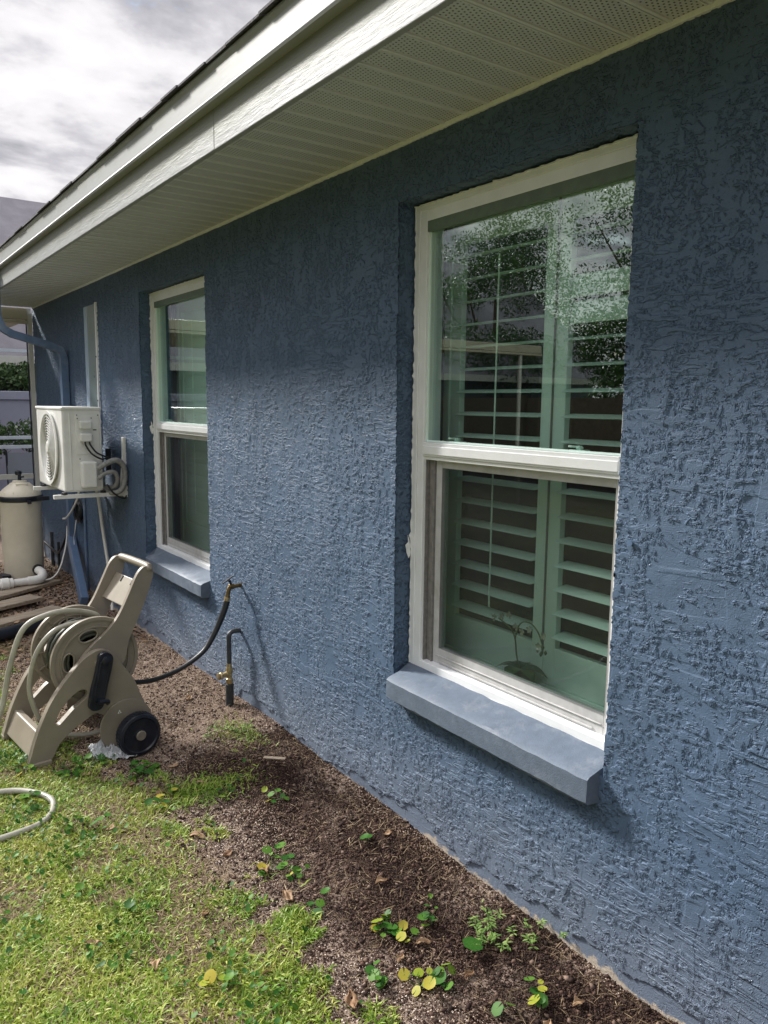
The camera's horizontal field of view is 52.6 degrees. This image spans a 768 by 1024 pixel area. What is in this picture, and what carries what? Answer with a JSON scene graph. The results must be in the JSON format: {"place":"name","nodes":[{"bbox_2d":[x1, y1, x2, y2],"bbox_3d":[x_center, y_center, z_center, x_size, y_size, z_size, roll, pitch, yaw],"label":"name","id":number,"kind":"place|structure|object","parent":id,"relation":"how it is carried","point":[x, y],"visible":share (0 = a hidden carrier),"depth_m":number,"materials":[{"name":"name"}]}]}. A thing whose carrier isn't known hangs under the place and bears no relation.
{"place":"outdoors","nodes":[
{"label":"outdoors","id":0,"kind":"place"},
{"bbox_2d":[5,451,40,484],"bbox_3d":[-4.459,-0.292,9.918,0.528,0.955,0.684,-5,10,-35],"label":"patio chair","id":1,"kind":"object","parent":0,"point":[22,462],"visible":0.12,"depth_m":10.06,"materials":[{"name":"plastic"}]},
{"bbox_2d":[0,0,270,202],"label":"sky","id":2,"kind":"structure","parent":0,"point":[75,75],"materials":[{"name":"white"}]},
{"bbox_2d":[0,520,671,1023],"bbox_3d":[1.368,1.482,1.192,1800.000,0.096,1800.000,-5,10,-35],"label":"ground","id":3,"kind":"structure","parent":0,"point":[312,882],"depth_m":2.57,"materials":[{"name":"soil"}]},
{"bbox_2d":[0,425,10,458],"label":"shrub","id":4,"kind":"object","parent":3,"relation":"on","point":[5,441],"visible":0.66,"depth_m":11.60,"materials":[{"name":"green plant"}]},
{"bbox_2d":[0,417,33,452],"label":"shrub","id":5,"kind":"object","parent":3,"relation":"on","point":[12,430],"visible":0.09,"depth_m":11.72,"materials":[{"name":"green plant"}]},
{"bbox_2d":[0,361,35,390],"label":"shrub","id":6,"kind":"object","parent":3,"relation":"on","point":[14,378],"visible":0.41,"depth_m":13.24,"materials":[{"name":"green plant"}]},
{"bbox_2d":[0,391,36,490],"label":"garden fence","id":7,"kind":"object","parent":3,"relation":"on","point":[14,407],"depth_m":12.75,"materials":[{"name":"plastic"}]},
{"bbox_2d":[0,594,42,610],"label":"plank","id":8,"kind":"object","parent":3,"relation":"on","point":[17,601],"visible":1,"depth_m":6.01,"materials":[{"name":"brown wood"}]},
{"bbox_2d":[0,306,44,556],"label":"pool cage","id":9,"kind":"object","parent":3,"relation":"on","point":[12,316],"visible":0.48,"depth_m":7.81,"materials":[{"name":"white metal"}]},
{"bbox_2d":[0,197,45,366],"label":"neighbour house","id":10,"kind":"structure","parent":3,"relation":"on","point":[15,214],"depth_m":16.38,"materials":[{"name":"white metal"}]},
{"bbox_2d":[13,760,33,776],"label":"dollarweed","id":11,"kind":"object","parent":3,"relation":"on","point":[17,762],"visible":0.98,"depth_m":3.39,"materials":[{"name":"green plant"}]},
{"bbox_2d":[0,470,48,586],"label":"filter tank","id":12,"kind":"object","parent":3,"relation":"on","point":[21,500],"visible":0.96,"depth_m":6.67,"materials":[{"name":"plastic"}]},
{"bbox_2d":[0,564,46,590],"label":"water pipe","id":13,"kind":"object","parent":12,"relation":"attached to","point":[39,571],"visible":1,"depth_m":6.55,"materials":[{"name":"white plastic"}]},
{"bbox_2d":[0,578,60,599],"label":"plank","id":14,"kind":"object","parent":3,"relation":"on","point":[12,592],"visible":0.96,"depth_m":6.47,"materials":[{"name":"brown wood"}]},
{"bbox_2d":[0,605,62,627],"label":"plank","id":15,"kind":"object","parent":3,"relation":"on","point":[12,619],"visible":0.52,"depth_m":5.66,"materials":[{"name":"brown wood"}]},
{"bbox_2d":[20,791,42,810],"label":"dollarweed","id":16,"kind":"object","parent":3,"relation":"on","point":[36,806],"visible":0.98,"depth_m":3.10,"materials":[{"name":"green plant"}]},
{"bbox_2d":[0,618,73,641],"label":"drain pipe","id":17,"kind":"object","parent":3,"relation":"on","point":[9,632],"visible":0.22,"depth_m":5.24,"materials":[{"name":"black plastic"}]},
{"bbox_2d":[3,585,75,617],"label":"twigs","id":18,"kind":"object","parent":3,"relation":"on","point":[44,598],"visible":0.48,"depth_m":6.24,"materials":[{"name":"brown plant"}]},
{"bbox_2d":[53,813,82,830],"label":"dollarweed","id":19,"kind":"object","parent":3,"relation":"on","point":[78,817],"visible":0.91,"depth_m":2.91,"materials":[{"name":"green plant"}]},
{"bbox_2d":[52,760,84,777],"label":"dollarweed","id":20,"kind":"object","parent":3,"relation":"on","point":[74,772],"visible":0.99,"depth_m":3.37,"materials":[{"name":"green plant"}]},
{"bbox_2d":[0,561,150,661],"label":"leaf litter","id":21,"kind":"object","parent":3,"relation":"on","point":[142,639],"visible":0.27,"depth_m":6.06,"materials":[{"name":"brown plant"}]},
{"bbox_2d":[63,883,91,901],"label":"dollarweed","id":22,"kind":"object","parent":3,"relation":"on","point":[79,886],"visible":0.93,"depth_m":2.53,"materials":[{"name":"green plant"}]},
{"bbox_2d":[1,553,160,768],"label":"hose reel","id":23,"kind":"object","parent":3,"relation":"on","point":[97,678],"visible":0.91,"depth_m":3.63,"materials":[{"name":"beige plastic"}]},
{"bbox_2d":[0,608,99,841],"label":"garden hose","id":24,"kind":"object","parent":23,"relation":"on","point":[52,636],"visible":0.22,"depth_m":3.54,"materials":[{"name":"beige rubber"}]},
{"bbox_2d":[135,601,229,684],"bbox_3d":[-1.049,0.655,3.862,0.634,0.354,0.044,-6,10,-40],"label":"leader hose","id":25,"kind":"object","parent":23,"relation":"attached to","point":[217,627],"visible":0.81,"depth_m":3.96,"materials":[{"name":"black rubber"}]},
{"bbox_2d":[71,753,106,769],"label":"dollarweed","id":26,"kind":"object","parent":3,"relation":"on","point":[100,756],"visible":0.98,"depth_m":3.52,"materials":[{"name":"green plant"}]},
{"bbox_2d":[89,813,110,825],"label":"dollarweed","id":27,"kind":"object","parent":3,"relation":"on","point":[100,818],"visible":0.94,"depth_m":2.94,"materials":[{"name":"green plant"}]},
{"bbox_2d":[104,823,117,830],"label":"fallen leaf","id":28,"kind":"object","parent":3,"relation":"on","point":[112,826],"visible":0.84,"depth_m":2.91,"materials":[{"name":"beige plant"}]},
{"bbox_2d":[88,739,134,759],"bbox_3d":[-1.266,1.100,3.645,0.203,0.076,0.161,-5,10,-35],"label":"plastic bag","id":29,"kind":"object","parent":3,"relation":"on","point":[99,747],"visible":0.79,"depth_m":3.61,"materials":[{"name":"white plastic"}]},
{"bbox_2d":[124,898,150,910],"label":"dollarweed","id":30,"kind":"object","parent":3,"relation":"on","point":[127,904],"visible":0.94,"depth_m":2.44,"materials":[{"name":"green plant"}]},
{"bbox_2d":[128,764,154,778],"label":"dollarweed","id":31,"kind":"object","parent":3,"relation":"on","point":[138,768],"visible":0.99,"depth_m":3.39,"materials":[{"name":"green plant"}]},
{"bbox_2d":[128,759,159,774],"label":"dollarweed","id":32,"kind":"object","parent":3,"relation":"on","point":[146,762],"visible":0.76,"depth_m":3.50,"materials":[{"name":"green plant"}]},
{"bbox_2d":[150,958,160,970],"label":"fallen leaf","id":33,"kind":"object","parent":3,"relation":"on","point":[155,961],"visible":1,"depth_m":2.22,"materials":[{"name":"beige plant"}]},
{"bbox_2d":[144,793,169,807],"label":"dollarweed","id":34,"kind":"object","parent":3,"relation":"on","point":[156,798],"visible":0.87,"depth_m":3.10,"materials":[{"name":"green plant"}]},
{"bbox_2d":[164,784,178,792],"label":"dollarweed","id":35,"kind":"object","parent":3,"relation":"on","point":[174,788],"visible":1,"depth_m":3.21,"materials":[{"name":"green plant"}]},
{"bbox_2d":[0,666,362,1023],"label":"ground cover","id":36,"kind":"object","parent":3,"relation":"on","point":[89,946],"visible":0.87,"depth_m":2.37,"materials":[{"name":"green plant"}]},
{"bbox_2d":[189,831,204,837],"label":"fallen leaf","id":37,"kind":"object","parent":3,"relation":"on","point":[196,833],"visible":1,"depth_m":2.86,"materials":[{"name":"beige plant"}]},
{"bbox_2d":[0,653,406,1023],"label":"grass","id":38,"kind":"structure","parent":3,"relation":"on","point":[142,995],"depth_m":2.35,"materials":[{"name":"green plant"}]},
{"bbox_2d":[85,938,100,944],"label":"fallen leaf","id":39,"kind":"object","parent":38,"relation":"on","point":[91,940],"visible":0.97,"depth_m":2.30,"materials":[{"name":"brown plant"}]},
{"bbox_2d":[202,907,208,916],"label":"fallen leaf","id":40,"kind":"object","parent":38,"relation":"on","point":[204,913],"visible":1,"depth_m":2.44,"materials":[{"name":"brown plant"}]},
{"bbox_2d":[262,964,275,974],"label":"fallen leaf","id":41,"kind":"object","parent":38,"relation":"on","point":[265,971],"visible":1,"depth_m":2.18,"materials":[{"name":"brown plant"}]},
{"bbox_2d":[203,721,227,738],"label":"sprig weed","id":42,"kind":"object","parent":3,"relation":"on","point":[225,727],"visible":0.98,"depth_m":3.77,"materials":[{"name":"green plant"}]},
{"bbox_2d":[199,969,240,987],"bbox_3d":[-0.447,1.286,2.132,0.116,0.049,0.056,1,8,1],"label":"dollarweed","id":43,"kind":"object","parent":3,"relation":"on","point":[212,974],"visible":0.98,"depth_m":2.13,"materials":[{"name":"yellow plant"}]},
{"bbox_2d":[215,784,234,799],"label":"dollarweed","id":44,"kind":"object","parent":3,"relation":"on","point":[223,796],"visible":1,"depth_m":3.21,"materials":[{"name":"green plant"}]},
{"bbox_2d":[223,848,232,855],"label":"fallen leaf","id":45,"kind":"object","parent":3,"relation":"on","point":[228,852],"visible":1,"depth_m":2.75,"materials":[{"name":"brown plant"}]},
{"bbox_2d":[216,628,240,706],"bbox_3d":[-0.816,0.833,4.110,0.146,0.438,0.044,-6,10,-40],"label":"standpipe","id":46,"kind":"object","parent":3,"relation":"on","point":[229,693],"visible":0.99,"depth_m":4.10,"materials":[{"name":"metal"}]},
{"bbox_2d":[229,719,252,734],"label":"sprig weed","id":47,"kind":"object","parent":3,"relation":"on","point":[244,729],"visible":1,"depth_m":3.77,"materials":[{"name":"green plant"}]},
{"bbox_2d":[259,865,269,873],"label":"fallen leaf","id":48,"kind":"object","parent":3,"relation":"on","point":[266,869],"visible":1,"depth_m":2.66,"materials":[{"name":"brown plant"}]},
{"bbox_2d":[261,786,288,802],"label":"dollarweed","id":49,"kind":"object","parent":3,"relation":"on","point":[271,793],"visible":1,"depth_m":3.15,"materials":[{"name":"green plant"}]},
{"bbox_2d":[257,846,294,875],"bbox_3d":[-0.375,1.217,2.694,0.124,0.043,0.140,2,8,6],"label":"dollarweed","id":50,"kind":"object","parent":3,"relation":"on","point":[260,865],"visible":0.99,"depth_m":2.70,"materials":[{"name":"green plant"}]},
{"bbox_2d":[274,842,285,853],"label":"dollarweed","id":51,"kind":"object","parent":3,"relation":"on","point":[278,845],"visible":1,"depth_m":2.79,"materials":[{"name":"green plant"}]},
{"bbox_2d":[282,889,293,900],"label":"fallen leaf","id":52,"kind":"object","parent":3,"relation":"on","point":[287,895],"visible":1,"depth_m":2.52,"materials":[{"name":"brown plant"}]},
{"bbox_2d":[279,861,309,880],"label":"dollarweed","id":53,"kind":"object","parent":3,"relation":"on","point":[296,869],"visible":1,"depth_m":2.64,"materials":[{"name":"green plant"}]},
{"bbox_2d":[307,898,324,918],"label":"dollarweed","id":54,"kind":"object","parent":3,"relation":"on","point":[321,903],"visible":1,"depth_m":2.45,"materials":[{"name":"green plant"}]},
{"bbox_2d":[0,610,639,1023],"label":"thatch","id":55,"kind":"object","parent":3,"relation":"on","point":[142,852],"visible":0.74,"depth_m":2.48,"materials":[{"name":"beige plant"}]},
{"bbox_2d":[320,887,329,902],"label":"dollarweed","id":56,"kind":"object","parent":3,"relation":"on","point":[323,890],"visible":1,"depth_m":2.49,"materials":[{"name":"green plant"}]},
{"bbox_2d":[0,561,670,1023],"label":"fibres","id":57,"kind":"object","parent":3,"relation":"on","point":[304,809],"visible":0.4,"depth_m":3.09,"materials":[{"name":"brown plant"}]},
{"bbox_2d":[0,635,674,1023],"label":"mulch grains","id":58,"kind":"object","parent":3,"relation":"on","point":[204,731],"visible":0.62,"depth_m":2.68,"materials":[{"name":"wood"}]},
{"bbox_2d":[263,756,285,759],"bbox_3d":[-0.494,1.111,3.511,0.103,0.009,0.022,2,8,12],"label":"wood chip","id":59,"kind":"object","parent":58,"relation":"on","point":[273,757],"visible":1,"depth_m":3.51,"materials":[{"name":"brown wood"}]},
{"bbox_2d":[523,918,568,949],"bbox_3d":[0.487,1.276,2.358,0.142,0.051,0.114,0,8,-7],"label":"sprig weed","id":60,"kind":"object","parent":58,"relation":"on","point":[533,940],"visible":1,"depth_m":2.35,"materials":[{"name":"green plant"}]},
{"bbox_2d":[0,557,677,1023],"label":"mulch chips","id":61,"kind":"object","parent":3,"relation":"on","point":[462,921],"visible":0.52,"depth_m":2.76,"materials":[{"name":"wood"}]},
{"bbox_2d":[344,988,358,1008],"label":"fallen leaf","id":62,"kind":"object","parent":3,"relation":"on","point":[349,1000],"visible":1,"depth_m":2.09,"materials":[{"name":"beige plant"}]},
{"bbox_2d":[360,833,372,841],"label":"dollarweed","id":63,"kind":"object","parent":3,"relation":"on","point":[366,835],"visible":1,"depth_m":2.87,"materials":[{"name":"green plant"}]},
{"bbox_2d":[364,960,387,982],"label":"dollarweed","id":64,"kind":"object","parent":3,"relation":"on","point":[372,972],"visible":0.98,"depth_m":2.16,"materials":[{"name":"green plant"}]},
{"bbox_2d":[375,977,386,991],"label":"dollarweed","id":65,"kind":"object","parent":3,"relation":"on","point":[379,984],"visible":1,"depth_m":2.13,"materials":[{"name":"green plant"}]},
{"bbox_2d":[375,875,387,883],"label":"fallen leaf","id":66,"kind":"object","parent":3,"relation":"on","point":[379,879],"visible":1,"depth_m":2.62,"materials":[{"name":"brown plant"}]},
{"bbox_2d":[0,0,767,1023],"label":"house","id":67,"kind":"structure","parent":3,"relation":"on","point":[400,352],"depth_m":2.66,"materials":[{"name":"blue paint"}]},
{"bbox_2d":[43,535,65,553],"bbox_3d":[-3.156,0.252,7.399,0.052,0.264,1.063,-5,10,-37],"label":"black cable","id":68,"kind":"object","parent":67,"relation":"attached to","point":[53,549],"visible":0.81,"depth_m":7.27,"materials":[{"name":"rubber"}]},
{"bbox_2d":[46,526,66,579],"bbox_3d":[-2.837,0.356,6.752,0.085,0.433,0.337,4,9,23],"label":"bonding wire","id":69,"kind":"object","parent":67,"relation":"attached to","point":[62,557],"visible":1,"depth_m":6.79,"materials":[{"name":"white plastic"}]},
{"bbox_2d":[62,492,79,518],"bbox_3d":[-2.679,-0.090,6.642,0.031,0.375,0.510,-6,10,-38],"label":"cable end","id":70,"kind":"object","parent":67,"relation":"hanging from","point":[70,512],"visible":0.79,"depth_m":6.56,"materials":[{"name":"white plastic"}]},
{"bbox_2d":[73,499,82,523],"bbox_3d":[-2.597,-0.006,6.612,0.049,0.209,0.257,-5,10,-35],"label":"cable coil","id":71,"kind":"object","parent":67,"relation":"hanging from","point":[77,516],"visible":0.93,"depth_m":6.57,"materials":[{"name":"black rubber"}]},
{"bbox_2d":[33,406,127,499],"bbox_3d":[-2.244,-0.444,5.682,0.499,0.647,0.910,-5,10,-35],"label":"air conditioner","id":72,"kind":"object","parent":67,"relation":"attached to","point":[70,448],"visible":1,"depth_m":5.38,"materials":[{"name":"metal"}]},
{"bbox_2d":[95,491,113,609],"bbox_3d":[-2.154,0.265,5.990,0.070,0.946,0.327,-7,11,-44],"label":"drain hose","id":73,"kind":"object","parent":72,"relation":"attached to","point":[103,535],"visible":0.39,"depth_m":6.02,"materials":[{"name":"white plastic"}]},
{"bbox_2d":[148,276,209,570],"bbox_3d":[-1.158,-0.554,4.832,0.296,1.781,1.255,-5,10,-35],"label":"window","id":74,"kind":"structure","parent":67,"relation":"in","point":[180,447],"depth_m":5.08,"materials":[{"name":"white plastic"}]},
{"bbox_2d":[223,575,242,601],"bbox_3d":[-0.787,0.398,4.039,0.113,0.136,0.044,-5,10,-35],"label":"garden tap","id":75,"kind":"object","parent":67,"relation":"attached to","point":[228,590],"visible":1,"depth_m":4.02,"materials":[{"name":"gold metal"}]},
{"bbox_2d":[405,133,637,750],"bbox_3d":[0.476,-0.219,2.552,0.308,1.781,1.156,-5,10,-35],"label":"window","id":76,"kind":"structure","parent":67,"relation":"in","point":[466,651],"depth_m":2.66,"materials":[{"name":"white plastic"}]},
{"bbox_2d":[492,611,547,682],"bbox_3d":[0.479,0.481,2.694,0.162,0.269,0.244,-1,8,-9],"label":"orchid","id":77,"kind":"object","parent":76,"relation":"in","point":[521,669],"visible":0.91,"depth_m":2.68,"materials":[{"name":"plant"}]},
{"bbox_2d":[627,540,632,546],"bbox_3d":[0.647,0.081,2.036,0.017,0.018,0.018,-5,10,-35],"label":"wall plug","id":78,"kind":"object","parent":67,"relation":"attached to","point":[629,543],"depth_m":2.03,"materials":[{"name":"blue paint"}]},
{"bbox_2d":[371,909,399,936],"bbox_3d":[0.004,1.262,2.367,0.090,0.045,0.116,4,9,25],"label":"dollarweed","id":79,"kind":"object","parent":3,"relation":"on","point":[386,916],"visible":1,"depth_m":2.37,"materials":[{"name":"green plant"}]},
{"bbox_2d":[396,954,403,962],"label":"fallen leaf","id":80,"kind":"object","parent":3,"relation":"on","point":[399,957],"visible":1,"depth_m":2.25,"materials":[{"name":"brown plant"}]},
{"bbox_2d":[391,920,418,942],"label":"dollarweed","id":81,"kind":"object","parent":3,"relation":"on","point":[399,935],"visible":1,"depth_m":2.33,"materials":[{"name":"yellow plant"}]},
{"bbox_2d":[398,967,435,996],"bbox_3d":[0.101,1.291,2.141,0.092,0.050,0.106,-5,10,-35],"label":"dollarweed","id":82,"kind":"object","parent":3,"relation":"on","point":[428,983],"visible":1,"depth_m":2.15,"materials":[{"name":"yellow plant"}]},
{"bbox_2d":[416,937,430,943],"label":"fallen leaf","id":83,"kind":"object","parent":3,"relation":"on","point":[423,940],"visible":1,"depth_m":2.33,"materials":[{"name":"brown plant"}]},
{"bbox_2d":[417,911,436,927],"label":"dollarweed","id":84,"kind":"object","parent":3,"relation":"on","point":[422,916],"visible":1,"depth_m":2.41,"materials":[{"name":"green plant"}]},
{"bbox_2d":[429,963,455,989],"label":"dollarweed","id":85,"kind":"object","parent":3,"relation":"on","point":[436,972],"visible":1,"depth_m":2.16,"materials":[{"name":"green plant"}]},
{"bbox_2d":[464,969,473,977],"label":"fallen leaf","id":86,"kind":"object","parent":3,"relation":"on","point":[468,973],"visible":1,"depth_m":2.18,"materials":[{"name":"brown plant"}]},
{"bbox_2d":[462,937,482,951],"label":"dollarweed","id":87,"kind":"object","parent":3,"relation":"on","point":[470,943],"visible":1,"depth_m":2.28,"materials":[{"name":"green plant"}]},
{"bbox_2d":[467,899,505,944],"bbox_3d":[0.323,1.271,2.392,0.118,0.054,0.184,-1,8,-9],"label":"sprig weed","id":88,"kind":"object","parent":3,"relation":"on","point":[492,935],"visible":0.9,"depth_m":2.41,"materials":[{"name":"green plant"}]},
{"bbox_2d":[470,922,511,951],"bbox_3d":[0.320,1.275,2.335,0.134,0.054,0.096,2,8,8],"label":"sprig weed","id":89,"kind":"object","parent":3,"relation":"on","point":[480,936],"visible":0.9,"depth_m":2.33,"materials":[{"name":"green plant"}]},
{"bbox_2d":[491,1001,514,1016],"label":"dollarweed","id":90,"kind":"object","parent":3,"relation":"on","point":[496,1009],"visible":1,"depth_m":2.04,"materials":[{"name":"green plant"}]},
{"bbox_2d":[486,923,530,941],"bbox_3d":[0.388,1.284,2.374,0.153,0.030,0.046,5,9,28],"label":"sprig weed","id":91,"kind":"object","parent":3,"relation":"on","point":[526,936],"visible":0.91,"depth_m":2.38,"materials":[{"name":"green plant"}]},
{"bbox_2d":[524,976,547,1007],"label":"dollarweed","id":92,"kind":"object","parent":3,"relation":"on","point":[539,998],"visible":1,"depth_m":2.08,"materials":[{"name":"green plant"}]},
{"bbox_2d":[543,1019,551,1023],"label":"fallen leaf","id":93,"kind":"object","parent":3,"relation":"on","point":[547,1022],"visible":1,"depth_m":2.01,"materials":[{"name":"brown plant"}]},
{"bbox_2d":[573,996,584,1006],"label":"fallen leaf","id":94,"kind":"object","parent":3,"relation":"on","point":[577,1001],"visible":1,"depth_m":2.09,"materials":[{"name":"brown plant"}]}
]}

